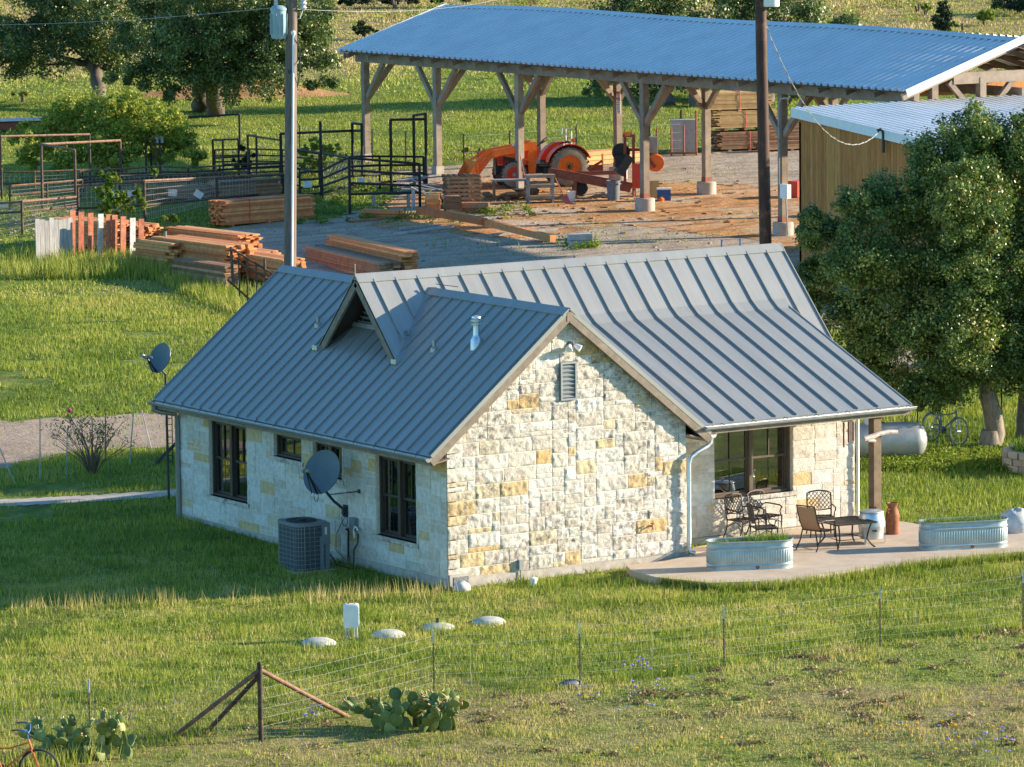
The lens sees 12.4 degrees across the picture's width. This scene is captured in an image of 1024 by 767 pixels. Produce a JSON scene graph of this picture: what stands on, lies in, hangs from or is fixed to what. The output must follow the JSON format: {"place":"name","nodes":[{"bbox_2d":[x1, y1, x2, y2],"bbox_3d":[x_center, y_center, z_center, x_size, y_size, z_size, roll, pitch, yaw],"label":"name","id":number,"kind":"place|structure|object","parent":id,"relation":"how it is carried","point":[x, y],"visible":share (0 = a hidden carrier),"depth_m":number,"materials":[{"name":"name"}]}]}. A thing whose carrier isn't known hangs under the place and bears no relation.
{"place":"outdoors","nodes":[
{"label":"outdoors","id":0,"kind":"place"},
{"bbox_2d":[0,734,155,766],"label":"tall grass","id":1,"kind":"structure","parent":0,"point":[60,760],"depth_m":79.97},
{"bbox_2d":[0,489,175,505],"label":"path","id":2,"kind":"structure","parent":0,"point":[48,500],"depth_m":109.33,"materials":[{"name":"concrete"}]},
{"bbox_2d":[0,334,1017,468],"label":"gravel road","id":3,"kind":"structure","parent":0,"point":[21,439],"depth_m":118.13,"materials":[{"name":"gravel"}]},
{"bbox_2d":[0,0,1023,766],"bbox_3d":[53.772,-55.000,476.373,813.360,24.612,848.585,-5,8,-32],"label":"ground","id":4,"kind":"structure","parent":0,"point":[10,376],"depth_m":92.52,"materials":[{"name":"plant"}]},
{"bbox_2d":[0,721,58,766],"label":"bicycle","id":5,"kind":"object","parent":4,"relation":"on","point":[25,754],"visible":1,"depth_m":79.18,"materials":[{"name":"metal"}]},
{"bbox_2d":[0,196,76,234],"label":"pipe fence","id":6,"kind":"object","parent":4,"relation":"on","point":[22,211],"visible":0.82,"depth_m":157.36,"materials":[{"name":"metal"}]},
{"bbox_2d":[0,116,82,129],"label":"metal sheets","id":7,"kind":"object","parent":4,"relation":"on","point":[7,123],"visible":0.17,"depth_m":187.09,"materials":[{"name":"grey metal"}]},
{"bbox_2d":[8,179,82,209],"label":"pipe fence","id":8,"kind":"object","parent":4,"relation":"on","point":[47,191],"visible":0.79,"depth_m":163.61,"materials":[{"name":"metal"}]},
{"bbox_2d":[0,133,91,198],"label":"pipe fence","id":9,"kind":"object","parent":4,"relation":"on","point":[40,135],"visible":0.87,"depth_m":166.28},
{"bbox_2d":[35,217,73,258],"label":"plank screen","id":10,"kind":"object","parent":4,"relation":"on","point":[51,234],"visible":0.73,"depth_m":149.55,"materials":[{"name":"grey wood"}]},
{"bbox_2d":[0,168,120,194],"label":"pipe fence","id":11,"kind":"object","parent":4,"relation":"on","point":[34,172],"visible":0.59,"depth_m":166.92,"materials":[{"name":"metal"}]},
{"bbox_2d":[15,707,136,762],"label":"prickly pear","id":12,"kind":"object","parent":4,"relation":"on","point":[107,730],"visible":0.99,"depth_m":80.47,"materials":[{"name":"plant"}]},
{"bbox_2d":[0,0,155,111],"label":"spreading oak","id":13,"kind":"object","parent":4,"relation":"on","point":[92,51],"visible":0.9,"depth_m":196.12,"materials":[{"name":"green plant"}]},
{"bbox_2d":[40,139,121,215],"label":"frame","id":14,"kind":"object","parent":4,"relation":"on","point":[53,144],"visible":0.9,"depth_m":162.80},
{"bbox_2d":[47,216,129,250],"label":"lumber stack","id":15,"kind":"object","parent":4,"relation":"on","point":[95,234],"visible":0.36,"depth_m":152.06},
{"bbox_2d":[41,403,137,473],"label":"rose bush","id":16,"kind":"object","parent":4,"relation":"on","point":[94,458],"visible":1,"depth_m":112.47,"materials":[{"name":"brown plant"}]},
{"bbox_2d":[6,85,207,177],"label":"green bush","id":17,"kind":"object","parent":4,"relation":"on","point":[121,125],"visible":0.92,"depth_m":170.57,"materials":[{"name":"green plant"}]},
{"bbox_2d":[93,168,158,216],"bbox_3d":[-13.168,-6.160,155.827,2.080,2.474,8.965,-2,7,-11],"label":"sapling","id":18,"kind":"object","parent":4,"relation":"on","point":[117,200],"visible":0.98,"depth_m":151.80,"materials":[{"name":"green plant"}]},
{"bbox_2d":[127,220,163,249],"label":"lumber stack","id":19,"kind":"object","parent":4,"relation":"on","point":[152,229],"visible":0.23,"depth_m":152.18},
{"bbox_2d":[141,343,170,499],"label":"satellite dish","id":20,"kind":"object","parent":4,"relation":"on","point":[158,358],"visible":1,"depth_m":108.59,"materials":[{"name":"metal"}]},
{"bbox_2d":[132,238,182,267],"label":"lumber stack","id":21,"kind":"object","parent":4,"relation":"on","point":[156,249],"visible":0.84,"depth_m":147.46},
{"bbox_2d":[79,164,279,191],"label":"pipe fence","id":22,"kind":"object","parent":4,"relation":"on","point":[137,172],"visible":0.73,"depth_m":168.97,"materials":[{"name":"metal"}]},
{"bbox_2d":[76,173,283,220],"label":"pipe fence","id":23,"kind":"object","parent":4,"relation":"on","point":[184,201],"visible":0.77,"depth_m":160.94,"materials":[{"name":"metal"}]},
{"bbox_2d":[148,184,213,201],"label":"lumber stack","id":24,"kind":"object","parent":4,"relation":"on","point":[180,189],"visible":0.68,"depth_m":164.72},
{"bbox_2d":[119,170,250,198],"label":"pipe fence","id":25,"kind":"object","parent":4,"relation":"on","point":[179,174],"visible":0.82,"depth_m":165.42,"materials":[{"name":"metal"}]},
{"bbox_2d":[151,234,256,277],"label":"lumber stack","id":26,"kind":"object","parent":4,"relation":"on","point":[210,249],"visible":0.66,"depth_m":145.85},
{"bbox_2d":[171,257,237,286],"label":"lumber stack","id":27,"kind":"object","parent":4,"relation":"on","point":[221,270],"visible":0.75,"depth_m":143.93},
{"bbox_2d":[164,226,262,247],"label":"lumber stack","id":28,"kind":"object","parent":4,"relation":"on","point":[246,237],"visible":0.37,"depth_m":150.53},
{"bbox_2d":[101,0,342,116],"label":"spreading oak","id":29,"kind":"object","parent":4,"relation":"on","point":[213,44],"visible":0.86,"depth_m":188.33,"materials":[{"name":"green plant"}]},
{"bbox_2d":[121,80,349,98],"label":"sand mound","id":30,"kind":"object","parent":4,"relation":"on","point":[308,93],"visible":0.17,"depth_m":199.41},
{"bbox_2d":[209,177,282,198],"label":"lumber stack","id":31,"kind":"object","parent":4,"relation":"on","point":[268,186],"visible":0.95,"depth_m":165.21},
{"bbox_2d":[227,247,272,300],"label":"pipe gate","id":32,"kind":"structure","parent":4,"relation":"on","point":[264,276],"depth_m":137.48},
{"bbox_2d":[208,193,315,226],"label":"lumber stack","id":33,"kind":"object","parent":4,"relation":"on","point":[231,212],"visible":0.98,"depth_m":158.06,"materials":[{"name":"wood"}]},
{"bbox_2d":[214,148,317,168],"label":"pipe fence","id":34,"kind":"object","parent":4,"relation":"on","point":[270,156],"visible":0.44,"depth_m":173.63,"materials":[{"name":"metal"}]},
{"bbox_2d":[266,0,306,266],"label":"utility pole","id":35,"kind":"object","parent":4,"relation":"on","point":[283,21],"visible":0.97,"depth_m":111.87,"materials":[{"name":"grey metal"}]},
{"bbox_2d":[272,516,334,573],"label":"air conditioner","id":36,"kind":"object","parent":4,"relation":"on","point":[304,542],"visible":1,"depth_m":99.72,"materials":[{"name":"metal"}]},
{"bbox_2d":[279,121,363,194],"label":"pipe fence","id":37,"kind":"object","parent":4,"relation":"on","point":[352,130],"visible":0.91,"depth_m":170.00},
{"bbox_2d":[212,134,279,180],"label":"pipe fence","id":38,"kind":"object","parent":37,"relation":"attached to","point":[238,150],"visible":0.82,"depth_m":170.26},
{"bbox_2d":[298,136,351,174],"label":"willow shrub","id":39,"kind":"object","parent":4,"relation":"on","point":[313,165],"visible":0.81,"depth_m":171.01,"materials":[{"name":"green plant"}]},
{"bbox_2d":[342,603,358,638],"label":"control box","id":40,"kind":"object","parent":4,"relation":"on","point":[350,615],"visible":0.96,"depth_m":91.67,"materials":[{"name":"white metal"}]},
{"bbox_2d":[345,606,358,626],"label":"door","id":41,"kind":"structure","parent":40,"relation":"in","point":[351,612],"depth_m":91.65,"materials":[{"name":"white plastic"}]},
{"bbox_2d":[297,149,420,212],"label":"pipe fence","id":42,"kind":"object","parent":4,"relation":"on","point":[418,185],"visible":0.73,"depth_m":161.34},
{"bbox_2d":[298,155,424,197],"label":"pipe fence","id":43,"kind":"object","parent":4,"relation":"on","point":[331,182],"visible":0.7,"depth_m":166.40,"materials":[{"name":"metal"}]},
{"bbox_2d":[322,0,470,8],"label":"dark thicket","id":44,"kind":"object","parent":4,"relation":"on","point":[394,3],"visible":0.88,"depth_m":242.61,"materials":[{"name":"green plant"}]},
{"bbox_2d":[338,684,469,732],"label":"prickly pear","id":45,"kind":"object","parent":4,"relation":"on","point":[442,714],"visible":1,"depth_m":82.69,"materials":[{"name":"plant"}]},
{"bbox_2d":[389,112,427,191],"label":"pipe fence","id":46,"kind":"object","parent":4,"relation":"on","point":[413,119],"visible":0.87,"depth_m":166.76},
{"bbox_2d":[0,0,1022,83],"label":"scrub","id":47,"kind":"object","parent":4,"relation":"on","point":[570,1],"visible":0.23,"depth_m":236.30,"materials":[{"name":"green plant"}]},
{"bbox_2d":[0,555,1023,766],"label":"lawn weeds","id":48,"kind":"object","parent":4,"relation":"on","point":[444,665],"visible":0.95,"depth_m":88.20,"materials":[{"name":"green plant"}]},
{"bbox_2d":[0,571,1023,741],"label":"wire fence","id":49,"kind":"object","parent":4,"relation":"on","point":[256,674],"visible":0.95,"depth_m":82.58,"materials":[{"name":"metal"}]},
{"bbox_2d":[1,0,1023,82],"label":"dry weeds","id":50,"kind":"object","parent":4,"relation":"on","point":[343,9],"visible":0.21,"depth_m":237.60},
{"bbox_2d":[10,649,1017,766],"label":"wildflowers","id":51,"kind":"object","parent":4,"relation":"on","point":[919,738],"visible":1,"depth_m":81.19,"materials":[{"name":"orange plant"}]},
{"bbox_2d":[13,627,1023,766],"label":"thatch","id":52,"kind":"object","parent":4,"relation":"on","point":[773,682],"visible":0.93,"depth_m":84.39,"materials":[{"name":"plant"}]},
{"bbox_2d":[147,243,916,589],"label":"stone cottage","id":53,"kind":"structure","parent":4,"relation":"on","point":[479,425],"depth_m":101.91,"materials":[{"name":"stone"}]},
{"bbox_2d":[212,420,247,503],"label":"window","id":54,"kind":"structure","parent":53,"relation":"in","point":[229,455],"depth_m":104.98,"materials":[{"name":"black glass"}]},
{"bbox_2d":[273,434,301,461],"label":"window","id":55,"kind":"structure","parent":53,"relation":"in","point":[290,447],"depth_m":102.77,"materials":[{"name":"black glass"}]},
{"bbox_2d":[300,450,359,559],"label":"satellite dish","id":56,"kind":"object","parent":53,"relation":"attached to","point":[321,470],"visible":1,"depth_m":100.01,"materials":[{"name":"metal"}]},
{"bbox_2d":[330,517,358,569],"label":"utility box","id":57,"kind":"object","parent":53,"relation":"attached to","point":[353,524],"visible":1,"depth_m":100.17,"materials":[{"name":"grey metal"}]},
{"bbox_2d":[377,455,416,543],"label":"window","id":58,"kind":"structure","parent":53,"relation":"in","point":[397,478],"depth_m":98.98,"materials":[{"name":"black glass"}]},
{"bbox_2d":[714,426,789,499],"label":"window","id":59,"kind":"structure","parent":53,"relation":"in","point":[746,461],"depth_m":103.33,"materials":[{"name":"glass"}]},
{"bbox_2d":[222,148,938,329],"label":"gravel yard","id":60,"kind":"structure","parent":4,"relation":"on","point":[741,164],"depth_m":154.35,"materials":[{"name":"gravel"}]},
{"bbox_2d":[242,251,306,280],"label":"lumber stack","id":61,"kind":"object","parent":60,"relation":"on","point":[274,262],"visible":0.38,"depth_m":144.37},
{"bbox_2d":[302,244,400,273],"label":"lumber stack","id":62,"kind":"object","parent":60,"relation":"on","point":[344,260],"visible":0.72,"depth_m":146.51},
{"bbox_2d":[325,234,418,269],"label":"lumber stack","id":63,"kind":"object","parent":60,"relation":"on","point":[407,258],"visible":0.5,"depth_m":146.64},
{"bbox_2d":[279,180,601,249],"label":"weeds","id":64,"kind":"object","parent":60,"relation":"on","point":[594,243],"visible":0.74,"depth_m":160.25,"materials":[{"name":"green plant"}]},
{"bbox_2d":[446,210,555,241],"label":"timber beam","id":65,"kind":"structure","parent":60,"relation":"on","point":[523,231],"depth_m":153.95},
{"bbox_2d":[299,117,777,162],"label":"field fence","id":66,"kind":"object","parent":60,"relation":"on","point":[463,136],"visible":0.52,"depth_m":175.29,"materials":[{"name":"metal"}]},
{"bbox_2d":[586,147,639,164],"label":"lumber stack","id":67,"kind":"object","parent":60,"relation":"on","point":[595,155],"visible":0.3,"depth_m":173.75,"materials":[{"name":"beige wood"}]},
{"bbox_2d":[656,110,697,155],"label":"slab rack","id":68,"kind":"object","parent":60,"relation":"on","point":[683,153],"visible":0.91,"depth_m":176.40,"materials":[{"name":"red metal"}]},
{"bbox_2d":[670,119,683,151],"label":"stone slab","id":69,"kind":"object","parent":68,"relation":"in","point":[677,135],"depth_m":176.90,"materials":[{"name":"concrete"}]},
{"bbox_2d":[684,119,695,151],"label":"stone slab","id":70,"kind":"object","parent":68,"relation":"in","point":[689,124],"depth_m":176.86,"materials":[{"name":"concrete"}]},
{"bbox_2d":[711,129,777,151],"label":"lumber stack","id":71,"kind":"object","parent":60,"relation":"on","point":[728,140],"visible":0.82,"depth_m":177.65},
{"bbox_2d":[711,108,776,130],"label":"lumber stack","id":72,"kind":"object","parent":71,"relation":"on","point":[743,119],"visible":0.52,"depth_m":177.53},
{"bbox_2d":[696,90,772,111],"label":"lumber stack","id":73,"kind":"object","parent":72,"relation":"on","point":[732,100],"visible":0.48,"depth_m":177.42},
{"bbox_2d":[302,655,1013,763],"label":"wildflowers","id":74,"kind":"object","parent":4,"relation":"on","point":[942,743],"visible":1,"depth_m":83.44,"materials":[{"name":"blue plant"}]},
{"bbox_2d":[581,0,740,107],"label":"shade oak","id":75,"kind":"object","parent":4,"relation":"on","point":[595,87],"visible":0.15,"depth_m":195.56,"materials":[{"name":"green plant"}]},
{"bbox_2d":[338,4,1023,235],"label":"open barn","id":76,"kind":"structure","parent":4,"relation":"on","point":[623,51],"depth_m":160.73,"materials":[{"name":"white metal"}]},
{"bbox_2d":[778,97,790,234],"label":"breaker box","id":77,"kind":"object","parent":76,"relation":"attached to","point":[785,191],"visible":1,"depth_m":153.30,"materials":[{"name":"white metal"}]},
{"bbox_2d":[755,0,779,243],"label":"utility pole","id":78,"kind":"object","parent":4,"relation":"on","point":[765,236],"visible":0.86,"depth_m":115.87,"materials":[{"name":"brown wood"}]},
{"bbox_2d":[707,0,864,102],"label":"shade oak","id":79,"kind":"object","parent":4,"relation":"on","point":[802,10],"visible":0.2,"depth_m":196.76,"materials":[{"name":"green plant"}]},
{"bbox_2d":[854,419,926,458],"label":"propane tank","id":80,"kind":"object","parent":4,"relation":"on","point":[909,438],"visible":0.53,"depth_m":113.13,"materials":[{"name":"metal"}]},
{"bbox_2d":[791,95,1023,297],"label":"board shed","id":81,"kind":"structure","parent":4,"relation":"on","point":[828,164],"depth_m":143.87,"materials":[{"name":"wood"}]},
{"bbox_2d":[792,97,1023,447],"bbox_3d":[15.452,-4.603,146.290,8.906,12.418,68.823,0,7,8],"label":"live oak","id":82,"kind":"object","parent":4,"relation":"on","point":[945,267],"visible":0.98,"depth_m":114.19,"materials":[{"name":"green plant"}]},
{"bbox_2d":[859,444,1011,471],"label":"ground cover","id":83,"kind":"object","parent":4,"relation":"on","point":[899,464],"visible":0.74,"depth_m":112.52,"materials":[{"name":"green plant"}]},
{"bbox_2d":[930,0,956,30],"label":"shrub","id":84,"kind":"object","parent":4,"relation":"on","point":[942,20],"visible":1,"depth_m":223.70,"materials":[{"name":"green plant"}]},
{"bbox_2d":[922,403,967,444],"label":"bicycle","id":85,"kind":"object","parent":4,"relation":"on","point":[942,429],"visible":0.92,"depth_m":115.65,"materials":[{"name":"metal"}]},
{"bbox_2d":[991,0,1023,14],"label":"shrub","id":86,"kind":"object","parent":4,"relation":"on","point":[1017,6],"visible":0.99,"depth_m":234.57,"materials":[{"name":"green plant"}]},
{"bbox_2d":[999,507,1023,533],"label":"boulder","id":87,"kind":"object","parent":4,"relation":"on","point":[1015,521],"visible":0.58,"depth_m":102.99,"materials":[{"name":"stone"}]},
{"bbox_2d":[1002,434,1023,473],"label":"stone bed","id":88,"kind":"object","parent":4,"relation":"on","point":[1013,456],"visible":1,"depth_m":111.41,"materials":[{"name":"stone"}]},
{"bbox_2d":[1010,108,1023,439],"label":"live oak","id":89,"kind":"object","parent":4,"relation":"on","point":[1020,421],"visible":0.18,"depth_m":115.93,"materials":[{"name":"green plant"}]},
{"bbox_2d":[344,175,798,251],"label":"dirt floor","id":90,"kind":"structure","parent":0,"point":[747,203],"depth_m":160.06,"materials":[{"name":"soil"}]},
{"bbox_2d":[361,208,405,217],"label":"lumber stack","id":91,"kind":"object","parent":90,"relation":"on","point":[379,213],"visible":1,"depth_m":159.17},
{"bbox_2d":[416,207,487,224],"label":"timber beam","id":92,"kind":"structure","parent":90,"relation":"on","point":[477,220],"depth_m":157.09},
{"bbox_2d":[443,195,461,211],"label":"timber block","id":93,"kind":"object","parent":90,"relation":"on","point":[452,202],"depth_m":160.07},
{"bbox_2d":[482,188,539,199],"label":"offcuts","id":94,"kind":"object","parent":90,"relation":"on","point":[517,193],"visible":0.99,"depth_m":163.78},
{"bbox_2d":[458,127,590,188],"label":"tractor","id":95,"kind":"object","parent":90,"relation":"on","point":[566,155],"visible":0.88,"depth_m":167.23,"materials":[{"name":"metal"}]},
{"bbox_2d":[525,174,555,203],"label":"board shelf","id":96,"kind":"object","parent":90,"relation":"on","point":[551,196],"visible":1,"depth_m":162.74,"materials":[{"name":"grey wood"}]},
{"bbox_2d":[333,167,777,233],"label":"wood scraps","id":97,"kind":"object","parent":90,"relation":"on","point":[699,201],"visible":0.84,"depth_m":160.71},
{"bbox_2d":[548,131,663,196],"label":"sawmill","id":98,"kind":"object","parent":90,"relation":"on","point":[622,157],"visible":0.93,"depth_m":164.32,"materials":[{"name":"red metal"}]},
{"bbox_2d":[626,520,1023,588],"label":"patio","id":99,"kind":"structure","parent":0,"point":[827,556],"depth_m":99.92,"materials":[{"name":"concrete"}]},
{"bbox_2d":[723,493,759,537],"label":"lattice chair","id":100,"kind":"object","parent":99,"relation":"on","point":[743,519],"visible":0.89,"depth_m":102.65,"materials":[{"name":"brown metal"}]},
{"bbox_2d":[705,530,793,570],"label":"steel planter","id":101,"kind":"object","parent":99,"relation":"on","point":[761,552],"visible":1,"depth_m":98.45,"materials":[{"name":"metal"}]},
{"bbox_2d":[746,502,777,535],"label":"lattice chair","id":102,"kind":"object","parent":99,"relation":"on","point":[752,515],"visible":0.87,"depth_m":101.37,"materials":[{"name":"brown metal"}]},
{"bbox_2d":[746,489,783,534],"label":"lattice chair","id":103,"kind":"object","parent":99,"relation":"on","point":[761,507],"visible":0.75,"depth_m":103.17,"materials":[{"name":"brown metal"}]},
{"bbox_2d":[795,504,837,551],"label":"sling chair","id":104,"kind":"object","parent":99,"relation":"on","point":[808,518],"visible":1,"depth_m":100.85,"materials":[{"name":"beige fabric"}]},
{"bbox_2d":[806,490,835,537],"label":"lattice chair","id":105,"kind":"object","parent":99,"relation":"on","point":[818,509],"visible":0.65,"depth_m":103.12,"materials":[{"name":"brown metal"}]},
{"bbox_2d":[818,516,876,549],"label":"patio table","id":106,"kind":"object","parent":99,"relation":"on","point":[847,520],"visible":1,"depth_m":101.33,"materials":[{"name":"brown metal"}]},
{"bbox_2d":[858,507,884,544],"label":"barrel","id":107,"kind":"object","parent":99,"relation":"on","point":[877,531],"visible":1,"depth_m":101.62,"materials":[{"name":"metal"}]},
{"bbox_2d":[885,502,899,534],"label":"milk can","id":108,"kind":"object","parent":99,"relation":"on","point":[892,514],"visible":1,"depth_m":102.95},
{"bbox_2d":[918,511,1007,550],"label":"steel planter","id":109,"kind":"object","parent":99,"relation":"on","point":[962,532],"visible":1,"depth_m":100.84,"materials":[{"name":"metal"}]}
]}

